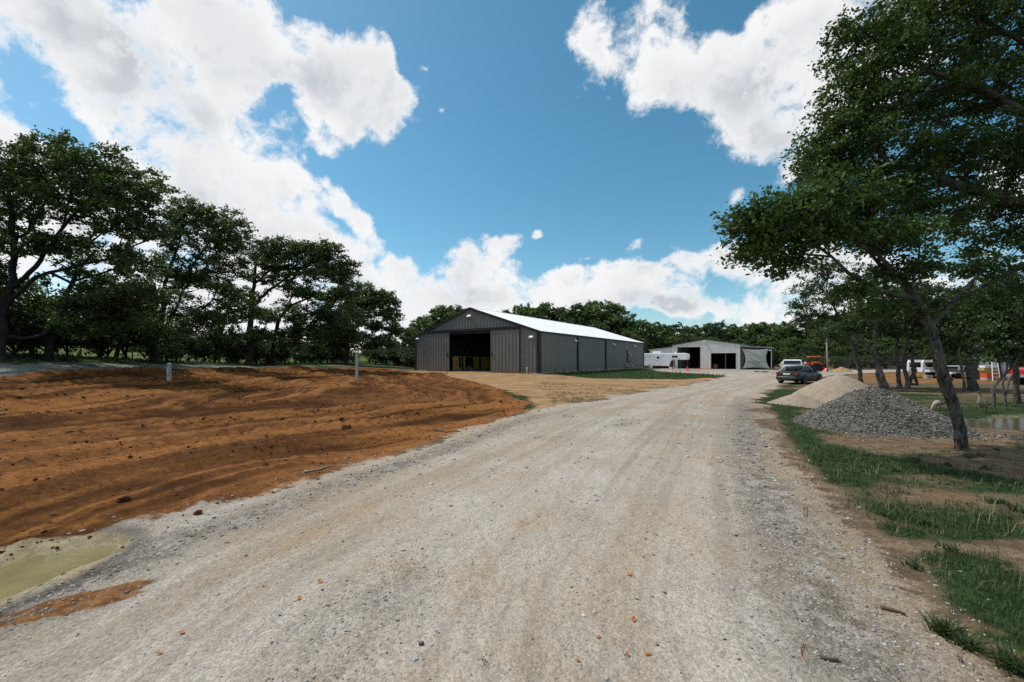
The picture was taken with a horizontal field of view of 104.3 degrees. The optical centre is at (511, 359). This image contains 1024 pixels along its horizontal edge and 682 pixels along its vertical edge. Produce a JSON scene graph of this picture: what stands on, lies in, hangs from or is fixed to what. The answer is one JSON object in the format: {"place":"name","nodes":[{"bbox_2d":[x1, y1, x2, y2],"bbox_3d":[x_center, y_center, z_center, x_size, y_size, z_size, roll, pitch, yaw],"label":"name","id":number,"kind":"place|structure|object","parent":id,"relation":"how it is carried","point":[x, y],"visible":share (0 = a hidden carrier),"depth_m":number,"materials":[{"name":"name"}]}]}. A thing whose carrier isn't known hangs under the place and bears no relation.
{"place":"outdoors","nodes":[
{"label":"outdoors","id":0,"kind":"place"},
{"bbox_2d":[0,365,532,565],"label":"red dirt field","id":1,"kind":"structure","parent":0,"point":[150,472],"depth_m":8.60,"materials":[{"name":"brown soil"}]},
{"bbox_2d":[0,366,538,560],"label":"dirt clods","id":2,"kind":"object","parent":1,"relation":"on","point":[54,514],"visible":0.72,"depth_m":10.73,"materials":[{"name":"brown soil"}]},
{"bbox_2d":[0,367,1014,681],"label":"gravel road","id":3,"kind":"structure","parent":0,"point":[690,581],"depth_m":2.90,"materials":[{"name":"grey gravel"}]},
{"bbox_2d":[0,545,116,599],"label":"puddle water","id":4,"kind":"structure","parent":3,"relation":"on","point":[18,576],"depth_m":3.06,"materials":[{"name":"beige liquid"}]},
{"bbox_2d":[8,395,980,679],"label":"dirt crumbs","id":5,"kind":"object","parent":3,"relation":"on","point":[482,571],"visible":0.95,"depth_m":3.24,"materials":[{"name":"brown soil"}]},
{"bbox_2d":[644,351,689,368],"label":"horse trailer","id":6,"kind":"object","parent":3,"relation":"on","point":[657,358],"visible":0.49,"depth_m":70.28,"materials":[{"name":"white metal"}]},
{"bbox_2d":[779,359,805,370],"bbox_3d":[30.457,0.916,43.216,2.300,1.865,6.005,0,0,39],"label":"pickup truck","id":7,"kind":"object","parent":3,"relation":"on","point":[787,363],"visible":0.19,"depth_m":42.51,"materials":[{"name":"white paint"}]},
{"bbox_2d":[778,336,811,357],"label":"woodland tree","id":8,"kind":"object","parent":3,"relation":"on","point":[799,343],"visible":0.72,"depth_m":85.34,"materials":[{"name":"green plant"}]},
{"bbox_2d":[776,365,821,383],"bbox_3d":[22.703,1.146,31.417,4.559,1.424,1.918,0,0,-33],"label":"sedan","id":9,"kind":"object","parent":3,"relation":"on","point":[803,374],"visible":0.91,"depth_m":30.45,"materials":[{"name":"grey paint"}]},
{"bbox_2d":[792,343,823,359],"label":"bush","id":10,"kind":"object","parent":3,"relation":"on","point":[804,353],"visible":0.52,"depth_m":76.04,"materials":[{"name":"green plant"}]},
{"bbox_2d":[806,338,828,356],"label":"woodland tree","id":11,"kind":"object","parent":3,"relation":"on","point":[820,346],"visible":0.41,"depth_m":83.52,"materials":[{"name":"green plant"}]},
{"bbox_2d":[821,337,851,356],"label":"woodland tree","id":12,"kind":"object","parent":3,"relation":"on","point":[847,350],"visible":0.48,"depth_m":81.11,"materials":[{"name":"green plant"}]},
{"bbox_2d":[883,337,916,357],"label":"woodland tree","id":13,"kind":"object","parent":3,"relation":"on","point":[902,343],"visible":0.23,"depth_m":81.08,"materials":[{"name":"green plant"}]},
{"bbox_2d":[907,337,929,356],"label":"woodland tree","id":14,"kind":"object","parent":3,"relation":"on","point":[922,347],"visible":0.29,"depth_m":79.39,"materials":[{"name":"green plant"}]},
{"bbox_2d":[917,345,948,366],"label":"bush","id":15,"kind":"object","parent":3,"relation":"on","point":[927,356],"visible":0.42,"depth_m":74.30,"materials":[{"name":"green plant"}]},
{"bbox_2d":[908,602,981,641],"bbox_3d":[2.546,1.549,2.342,0.300,0.141,0.308,0,0,38],"label":"grass clump","id":16,"kind":"object","parent":3,"relation":"on","point":[937,624],"visible":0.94,"depth_m":2.33,"materials":[{"name":"green plant"}]},
{"bbox_2d":[0,344,1023,681],"bbox_3d":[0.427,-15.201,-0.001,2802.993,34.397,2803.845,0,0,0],"label":"ground","id":17,"kind":"structure","parent":0,"point":[1008,456],"depth_m":5.23,"materials":[{"name":"brown soil"}]},
{"bbox_2d":[6,319,47,355],"bbox_3d":[-31.326,-1.461,24.807,3.634,2.700,3.874,0,0,40],"label":"bush","id":18,"kind":"object","parent":17,"relation":"on","point":[13,343],"visible":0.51,"depth_m":24.84,"materials":[{"name":"green plant"}]},
{"bbox_2d":[10,271,59,354],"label":"tree","id":19,"kind":"object","parent":17,"relation":"on","point":[45,282],"visible":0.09,"depth_m":26.84,"materials":[{"name":"green plant"}]},
{"bbox_2d":[0,231,178,359],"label":"oak tree","id":20,"kind":"object","parent":17,"relation":"on","point":[127,316],"visible":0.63,"depth_m":24.52,"materials":[{"name":"green plant"}]},
{"bbox_2d":[0,125,190,358],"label":"oak tree","id":21,"kind":"object","parent":17,"relation":"on","point":[96,188],"visible":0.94,"depth_m":22.33,"materials":[{"name":"green plant"}]},
{"bbox_2d":[60,327,134,357],"bbox_3d":[-32.242,-1.743,30.907,4.785,3.555,5.102,0,0,-34],"label":"bush","id":22,"kind":"object","parent":17,"relation":"on","point":[100,346],"visible":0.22,"depth_m":30.75,"materials":[{"name":"green plant"}]},
{"bbox_2d":[67,297,194,360],"bbox_3d":[-28.733,-2.332,30.118,7.574,5.168,5.064,0,0,0],"label":"bush","id":23,"kind":"object","parent":17,"relation":"on","point":[120,339],"visible":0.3,"depth_m":29.82,"materials":[{"name":"green plant"}]},
{"bbox_2d":[0,362,283,375],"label":"mulched strip","id":24,"kind":"object","parent":17,"relation":"on","point":[8,369],"visible":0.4,"depth_m":23.31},
{"bbox_2d":[123,324,192,359],"bbox_3d":[-30.506,-1.824,33.745,5.726,4.255,6.105,0,0,-44],"label":"bush","id":25,"kind":"object","parent":17,"relation":"on","point":[147,343],"visible":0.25,"depth_m":33.42,"materials":[{"name":"green plant"}]},
{"bbox_2d":[150,337,186,360],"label":"bush","id":26,"kind":"object","parent":17,"relation":"on","point":[171,356],"visible":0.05,"depth_m":35.83,"materials":[{"name":"green plant"}]},
{"bbox_2d":[172,331,200,360],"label":"bush","id":27,"kind":"object","parent":17,"relation":"on","point":[188,346],"visible":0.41,"depth_m":38.46,"materials":[{"name":"green plant"}]},
{"bbox_2d":[6,335,376,363],"bbox_3d":[-30.891,-0.444,52.750,0.576,2.525,77.560,0,0,0],"label":"wire fence","id":28,"kind":"object","parent":17,"relation":"on","point":[97,348],"visible":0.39,"depth_m":32.58,"materials":[{"name":"grey metal"}]},
{"bbox_2d":[179,337,216,361],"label":"bush","id":29,"kind":"object","parent":17,"relation":"on","point":[202,345],"visible":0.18,"depth_m":40.18,"materials":[{"name":"green plant"}]},
{"bbox_2d":[122,194,279,361],"bbox_3d":[-26.119,-6.459,32.730,11.593,13.744,7.048,0,0,7],"label":"oak tree","id":30,"kind":"object","parent":17,"relation":"on","point":[223,238],"visible":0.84,"depth_m":31.92,"materials":[{"name":"green plant"}]},
{"bbox_2d":[189,338,215,361],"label":"bush","id":31,"kind":"object","parent":17,"relation":"on","point":[201,352],"visible":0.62,"depth_m":40.60,"materials":[{"name":"green plant"}]},
{"bbox_2d":[194,323,236,362],"bbox_3d":[-31.312,-2.127,41.936,3.595,6.089,4.212,0,0,0],"label":"bush","id":32,"kind":"object","parent":17,"relation":"on","point":[217,335],"visible":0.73,"depth_m":41.65,"materials":[{"name":"green plant"}]},
{"bbox_2d":[221,336,246,363],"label":"bush","id":33,"kind":"object","parent":17,"relation":"on","point":[240,353],"visible":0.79,"depth_m":44.10,"materials":[{"name":"green plant"}]},
{"bbox_2d":[223,322,246,362],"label":"bush","id":34,"kind":"object","parent":17,"relation":"on","point":[238,330],"visible":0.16,"depth_m":45.78,"materials":[{"name":"green plant"}]},
{"bbox_2d":[234,329,268,363],"bbox_3d":[-31.152,-1.456,47.149,3.749,4.496,4.322,0,0,-13],"label":"bush","id":35,"kind":"object","parent":17,"relation":"on","point":[257,347],"visible":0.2,"depth_m":47.39,"materials":[{"name":"green plant"}]},
{"bbox_2d":[257,344,283,363],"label":"bush","id":36,"kind":"object","parent":17,"relation":"on","point":[265,357],"visible":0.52,"depth_m":49.11,"materials":[{"name":"green plant"}]},
{"bbox_2d":[267,336,299,362],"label":"bush","id":37,"kind":"object","parent":17,"relation":"on","point":[286,353],"visible":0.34,"depth_m":54.11,"materials":[{"name":"green plant"}]},
{"bbox_2d":[213,234,370,364],"bbox_3d":[-24.348,-6.406,44.294,18.344,14.448,7.534,0,0,0],"label":"oak tree","id":38,"kind":"object","parent":17,"relation":"on","point":[275,257],"visible":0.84,"depth_m":43.43,"materials":[{"name":"green plant"}]},
{"bbox_2d":[291,348,315,362],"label":"bush","id":39,"kind":"object","parent":17,"relation":"on","point":[303,356],"visible":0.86,"depth_m":58.47,"materials":[{"name":"green plant"}]},
{"bbox_2d":[268,268,368,365],"bbox_3d":[-23.182,-5.056,47.462,11.865,11.943,7.198,0,0,0],"label":"oak tree","id":40,"kind":"object","parent":17,"relation":"on","point":[334,294],"visible":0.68,"depth_m":46.80,"materials":[{"name":"green plant"}]},
{"bbox_2d":[317,345,339,362],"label":"bush","id":41,"kind":"object","parent":17,"relation":"on","point":[325,354],"visible":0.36,"depth_m":64.50,"materials":[{"name":"green plant"}]},
{"bbox_2d":[306,280,404,364],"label":"oak tree","id":42,"kind":"object","parent":17,"relation":"on","point":[379,299],"visible":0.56,"depth_m":65.28,"materials":[{"name":"green plant"}]},
{"bbox_2d":[1,348,724,378],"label":"grass","id":43,"kind":"structure","parent":17,"relation":"on","point":[56,359],"depth_m":38.89,"materials":[{"name":"green plant"}]},
{"bbox_2d":[353,347,388,363],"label":"bush","id":44,"kind":"object","parent":17,"relation":"on","point":[371,354],"visible":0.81,"depth_m":77.12,"materials":[{"name":"green plant"}]},
{"bbox_2d":[384,346,406,365],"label":"bush","id":45,"kind":"object","parent":17,"relation":"on","point":[391,353],"visible":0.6,"depth_m":75.77,"materials":[{"name":"green plant"}]},
{"bbox_2d":[384,327,416,364],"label":"woodland tree","id":46,"kind":"object","parent":17,"relation":"on","point":[411,334],"visible":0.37,"depth_m":83.20,"materials":[{"name":"green plant"}]},
{"bbox_2d":[401,352,414,367],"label":"bush","id":47,"kind":"object","parent":17,"relation":"on","point":[409,359],"visible":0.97,"depth_m":69.89,"materials":[{"name":"green plant"}]},
{"bbox_2d":[402,316,433,345],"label":"woodland tree","id":48,"kind":"object","parent":17,"relation":"on","point":[428,323],"visible":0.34,"depth_m":86.51,"materials":[{"name":"green plant"}]},
{"bbox_2d":[423,307,446,330],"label":"woodland tree","id":49,"kind":"object","parent":17,"relation":"on","point":[435,315],"visible":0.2,"depth_m":94.97,"materials":[{"name":"green plant"}]},
{"bbox_2d":[419,305,461,327],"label":"woodland tree","id":50,"kind":"object","parent":17,"relation":"on","point":[448,312],"visible":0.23,"depth_m":96.74,"materials":[{"name":"green plant"}]},
{"bbox_2d":[414,307,644,373],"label":"horse barn","id":51,"kind":"structure","parent":17,"relation":"on","point":[514,343],"depth_m":47.06,"materials":[{"name":"metal"}]},
{"bbox_2d":[427,332,448,370],"bbox_3d":[-8.969,-0.912,48.077,3.720,4.595,0.170,0,0,35],"label":"sliding door","id":52,"kind":"structure","parent":51,"relation":"in","point":[437,343],"depth_m":47.97,"materials":[{"name":"grey metal"}]},
{"bbox_2d":[451,346,462,370],"bbox_3d":[-6.848,-0.135,49.646,0.120,3.000,1.890,0,0,35],"label":"stall front","id":53,"kind":"object","parent":51,"relation":"on","point":[455,363],"visible":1,"depth_m":49.52,"materials":[{"name":"yellow wood"}]},
{"bbox_2d":[463,347,479,369],"bbox_3d":[-5.315,-0.135,51.839,0.120,3.000,3.440,0,0,35],"label":"stall front","id":54,"kind":"object","parent":51,"relation":"on","point":[476,363],"visible":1,"depth_m":52.17,"materials":[{"name":"yellow wood"}]},
{"bbox_2d":[480,347,489,369],"bbox_3d":[-3.682,-0.135,54.174,0.120,3.000,2.140,0,0,35],"label":"stall front","id":55,"kind":"object","parent":51,"relation":"on","point":[484,362],"visible":1,"depth_m":54.20,"materials":[{"name":"yellow wood"}]},
{"bbox_2d":[491,329,519,372],"bbox_3d":[-0.791,-0.912,42.362,3.720,4.595,0.170,0,0,35],"label":"sliding door","id":56,"kind":"structure","parent":51,"relation":"in","point":[504,343],"depth_m":42.26,"materials":[{"name":"grey metal"}]},
{"bbox_2d":[510,302,551,320],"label":"woodland tree","id":57,"kind":"object","parent":17,"relation":"on","point":[522,310],"visible":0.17,"depth_m":101.78,"materials":[{"name":"green plant"}]},
{"bbox_2d":[531,301,561,321],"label":"woodland tree","id":58,"kind":"object","parent":17,"relation":"on","point":[545,309],"visible":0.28,"depth_m":107.74,"materials":[{"name":"green plant"}]},
{"bbox_2d":[558,302,596,325],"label":"woodland tree","id":59,"kind":"object","parent":17,"relation":"on","point":[570,318],"visible":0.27,"depth_m":102.17,"materials":[{"name":"green plant"}]},
{"bbox_2d":[576,299,644,336],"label":"woodland tree","id":60,"kind":"object","parent":17,"relation":"on","point":[595,322],"visible":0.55,"depth_m":97.92,"materials":[{"name":"green plant"}]},
{"bbox_2d":[606,309,639,339],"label":"woodland tree","id":61,"kind":"object","parent":17,"relation":"on","point":[624,323],"visible":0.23,"depth_m":99.28,"materials":[{"name":"green plant"}]},
{"bbox_2d":[621,330,647,348],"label":"woodland tree","id":62,"kind":"object","parent":17,"relation":"on","point":[626,333],"visible":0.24,"depth_m":90.94,"materials":[{"name":"green plant"}]},
{"bbox_2d":[635,318,669,351],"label":"woodland tree","id":63,"kind":"object","parent":17,"relation":"on","point":[647,326],"visible":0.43,"depth_m":108.48,"materials":[{"name":"green plant"}]},
{"bbox_2d":[655,323,676,347],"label":"woodland tree","id":64,"kind":"object","parent":17,"relation":"on","point":[670,329],"visible":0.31,"depth_m":114.88,"materials":[{"name":"green plant"}]},
{"bbox_2d":[664,321,693,341],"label":"woodland tree","id":65,"kind":"object","parent":17,"relation":"on","point":[679,329],"visible":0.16,"depth_m":121.23,"materials":[{"name":"green plant"}]},
{"bbox_2d":[667,332,697,346],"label":"woodland tree","id":66,"kind":"object","parent":17,"relation":"on","point":[679,338],"visible":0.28,"depth_m":105.13,"materials":[{"name":"green plant"}]},
{"bbox_2d":[693,322,723,338],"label":"woodland tree","id":67,"kind":"object","parent":17,"relation":"on","point":[705,329],"visible":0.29,"depth_m":119.33,"materials":[{"name":"green plant"}]},
{"bbox_2d":[650,339,775,369],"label":"metal garage","id":68,"kind":"structure","parent":17,"relation":"on","point":[706,353],"depth_m":80.57,"materials":[{"name":"metal"}]},
{"bbox_2d":[742,349,769,368],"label":"shade cloth","id":69,"kind":"object","parent":68,"relation":"attached to","point":[759,356],"visible":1,"depth_m":73.52,"materials":[{"name":"white fabric"}]},
{"bbox_2d":[704,319,737,341],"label":"woodland tree","id":70,"kind":"object","parent":17,"relation":"on","point":[718,331],"visible":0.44,"depth_m":115.58,"materials":[{"name":"green plant"}]},
{"bbox_2d":[730,323,762,346],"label":"woodland tree","id":71,"kind":"object","parent":17,"relation":"on","point":[738,330],"visible":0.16,"depth_m":119.26,"materials":[{"name":"green plant"}]},
{"bbox_2d":[738,322,780,346],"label":"woodland tree","id":72,"kind":"object","parent":17,"relation":"on","point":[758,327],"visible":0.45,"depth_m":115.47,"materials":[{"name":"green plant"}]},
{"bbox_2d":[756,335,777,356],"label":"woodland tree","id":73,"kind":"object","parent":17,"relation":"on","point":[764,339],"visible":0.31,"depth_m":100.01,"materials":[{"name":"green plant"}]},
{"bbox_2d":[536,381,1023,486],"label":"grass","id":74,"kind":"structure","parent":17,"relation":"on","point":[815,439],"depth_m":8.88,"materials":[{"name":"green plant"}]},
{"bbox_2d":[770,321,802,362],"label":"woodland tree","id":75,"kind":"object","parent":17,"relation":"on","point":[780,332],"visible":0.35,"depth_m":96.18,"materials":[{"name":"green plant"}]},
{"bbox_2d":[779,318,827,357],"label":"woodland tree","id":76,"kind":"object","parent":17,"relation":"on","point":[802,326],"visible":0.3,"depth_m":92.30,"materials":[{"name":"green plant"}]},
{"bbox_2d":[767,374,867,407],"bbox_3d":[12.200,1.214,15.461,6.192,1.322,3.459,0,0,0],"label":"gravel heap","id":77,"kind":"object","parent":17,"relation":"on","point":[816,394],"visible":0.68,"depth_m":14.84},
{"bbox_2d":[782,258,894,382],"bbox_3d":[22.044,-2.444,26.918,7.551,8.987,3.565,0,0,0],"label":"young tree","id":78,"kind":"object","parent":17,"relation":"on","point":[805,294],"visible":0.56,"depth_m":26.83,"materials":[{"name":"green plant"}]},
{"bbox_2d":[807,276,924,390],"bbox_3d":[20.954,-1.542,23.842,6.444,7.248,3.676,0,0,0],"label":"young tree","id":79,"kind":"object","parent":17,"relation":"on","point":[834,332],"visible":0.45,"depth_m":23.91,"materials":[{"name":"green plant"}]},
{"bbox_2d":[709,159,1023,450],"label":"elm tree","id":80,"kind":"object","parent":17,"relation":"on","point":[816,215],"visible":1,"depth_m":6.98,"materials":[{"name":"green plant"}]},
{"bbox_2d":[830,356,922,369],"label":"chain link fence","id":81,"kind":"object","parent":17,"relation":"on","point":[852,362],"visible":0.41,"depth_m":70.00,"materials":[{"name":"grey metal"}]},
{"bbox_2d":[858,337,899,366],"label":"woodland tree","id":82,"kind":"object","parent":17,"relation":"on","point":[885,351],"visible":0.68,"depth_m":79.13,"materials":[{"name":"green plant"}]},
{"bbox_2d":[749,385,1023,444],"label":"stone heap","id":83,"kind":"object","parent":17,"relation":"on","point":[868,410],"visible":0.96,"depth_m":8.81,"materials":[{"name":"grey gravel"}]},
{"bbox_2d":[860,295,923,388],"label":"young tree","id":84,"kind":"object","parent":17,"relation":"on","point":[881,323],"visible":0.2,"depth_m":24.91,"materials":[{"name":"green plant"}]},
{"bbox_2d":[778,0,1023,316],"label":"elm tree","id":85,"kind":"object","parent":17,"relation":"on","point":[867,115],"visible":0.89,"depth_m":8.64,"materials":[{"name":"green plant"}]},
{"bbox_2d":[868,285,954,387],"bbox_3d":[26.080,-1.457,25.945,4.330,7.012,3.280,0,0,0],"label":"young tree","id":86,"kind":"object","parent":17,"relation":"on","point":[898,370],"visible":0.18,"depth_m":25.90,"materials":[{"name":"green plant"}]},
{"bbox_2d":[891,554,942,573],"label":"weed","id":87,"kind":"object","parent":17,"relation":"on","point":[913,564],"visible":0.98,"depth_m":3.08,"materials":[{"name":"green plant"}]},
{"bbox_2d":[910,514,943,526],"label":"grass clump","id":88,"kind":"object","parent":17,"relation":"on","point":[927,521],"visible":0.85,"depth_m":3.85,"materials":[{"name":"green plant"}]},
{"bbox_2d":[892,279,974,389],"bbox_3d":[25.535,-1.615,24.514,4.256,7.279,3.591,0,0,0],"label":"young tree","id":89,"kind":"object","parent":17,"relation":"on","point":[927,288],"visible":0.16,"depth_m":24.45,"materials":[{"name":"green plant"}]},
{"bbox_2d":[933,536,969,554],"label":"weed","id":90,"kind":"object","parent":17,"relation":"on","point":[949,546],"visible":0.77,"depth_m":3.36,"materials":[{"name":"green plant"}]},
{"bbox_2d":[936,310,977,391],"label":"young tree","id":91,"kind":"object","parent":17,"relation":"on","point":[952,321],"visible":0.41,"depth_m":22.46,"materials":[{"name":"green plant"}]},
{"bbox_2d":[934,626,994,654],"bbox_3d":[2.560,1.570,2.239,0.228,0.101,0.263,0,0,12],"label":"grass clump","id":92,"kind":"object","parent":17,"relation":"on","point":[965,641],"visible":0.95,"depth_m":2.23,"materials":[{"name":"green plant"}]},
{"bbox_2d":[909,276,1021,390],"bbox_3d":[27.155,-1.440,22.951,6.712,6.976,4.016,0,0,0],"label":"young tree","id":93,"kind":"object","parent":17,"relation":"on","point":[972,383],"visible":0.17,"depth_m":22.88,"materials":[{"name":"green plant"}]},
{"bbox_2d":[945,263,1023,403],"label":"young tree","id":94,"kind":"object","parent":17,"relation":"on","point":[987,315],"visible":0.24,"depth_m":16.42,"materials":[{"name":"green plant"}]},
{"bbox_2d":[977,391,991,412],"bbox_3d":[16.080,1.439,13.587,0.722,0.748,0.290,0,0,-18],"label":"goose","id":95,"kind":"object","parent":17,"relation":"on","point":[981,402],"visible":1,"depth_m":13.50,"materials":[{"name":"grey"}]},
{"bbox_2d":[964,319,1023,405],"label":"young tree","id":96,"kind":"object","parent":17,"relation":"on","point":[992,328],"visible":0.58,"depth_m":15.50,"materials":[{"name":"green plant"}]},
{"bbox_2d":[965,295,1023,406],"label":"young tree","id":97,"kind":"object","parent":17,"relation":"on","point":[995,353],"visible":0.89,"depth_m":15.17,"materials":[{"name":"green plant"}]},
{"bbox_2d":[977,637,1023,674],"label":"grass clump","id":98,"kind":"object","parent":17,"relation":"on","point":[1008,662],"visible":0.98,"depth_m":2.09,"materials":[{"name":"green plant"}]},
{"bbox_2d":[0,0,1023,352],"label":"sky","id":99,"kind":"structure","parent":0,"point":[492,155],"materials":[{"name":"blue"}]},
{"bbox_2d":[410,371,712,411],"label":"barn yard","id":100,"kind":"structure","parent":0,"point":[521,383],"depth_m":27.05,"materials":[{"name":"beige gravel"}]},
{"bbox_2d":[766,409,1023,677],"bbox_3d":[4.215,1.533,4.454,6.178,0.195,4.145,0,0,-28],"label":"grass","id":101,"kind":"structure","parent":0,"point":[1000,574],"depth_m":3.87,"materials":[{"name":"green plant"}]},
{"bbox_2d":[849,372,1012,382],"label":"graded ground","id":102,"kind":"structure","parent":0,"point":[890,377],"depth_m":37.62,"materials":[{"name":"beige soil"}]},
{"bbox_2d":[901,360,953,376],"bbox_3d":[44.964,0.935,42.395,7.750,1.856,2.500,0,0,-22],"label":"pickup truck","id":103,"kind":"object","parent":102,"relation":"on","point":[927,370],"visible":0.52,"depth_m":41.20,"materials":[{"name":"white paint"}]},
{"bbox_2d":[948,366,965,378],"bbox_3d":[45.541,1.234,40.064,4.640,1.257,1.700,0,0,-4],"label":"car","id":104,"kind":"object","parent":102,"relation":"on","point":[955,371],"visible":0.44,"depth_m":39.35,"materials":[{"name":"white paint"}]},
{"bbox_2d":[972,339,1009,379],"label":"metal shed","id":105,"kind":"structure","parent":102,"relation":"on","point":[978,373],"depth_m":36.16,"materials":[{"name":"grey"}]},
{"bbox_2d":[964,418,1023,430],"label":"pond water","id":106,"kind":"structure","parent":0,"point":[1003,423],"depth_m":11.72,"materials":[{"name":"beige liquid"}]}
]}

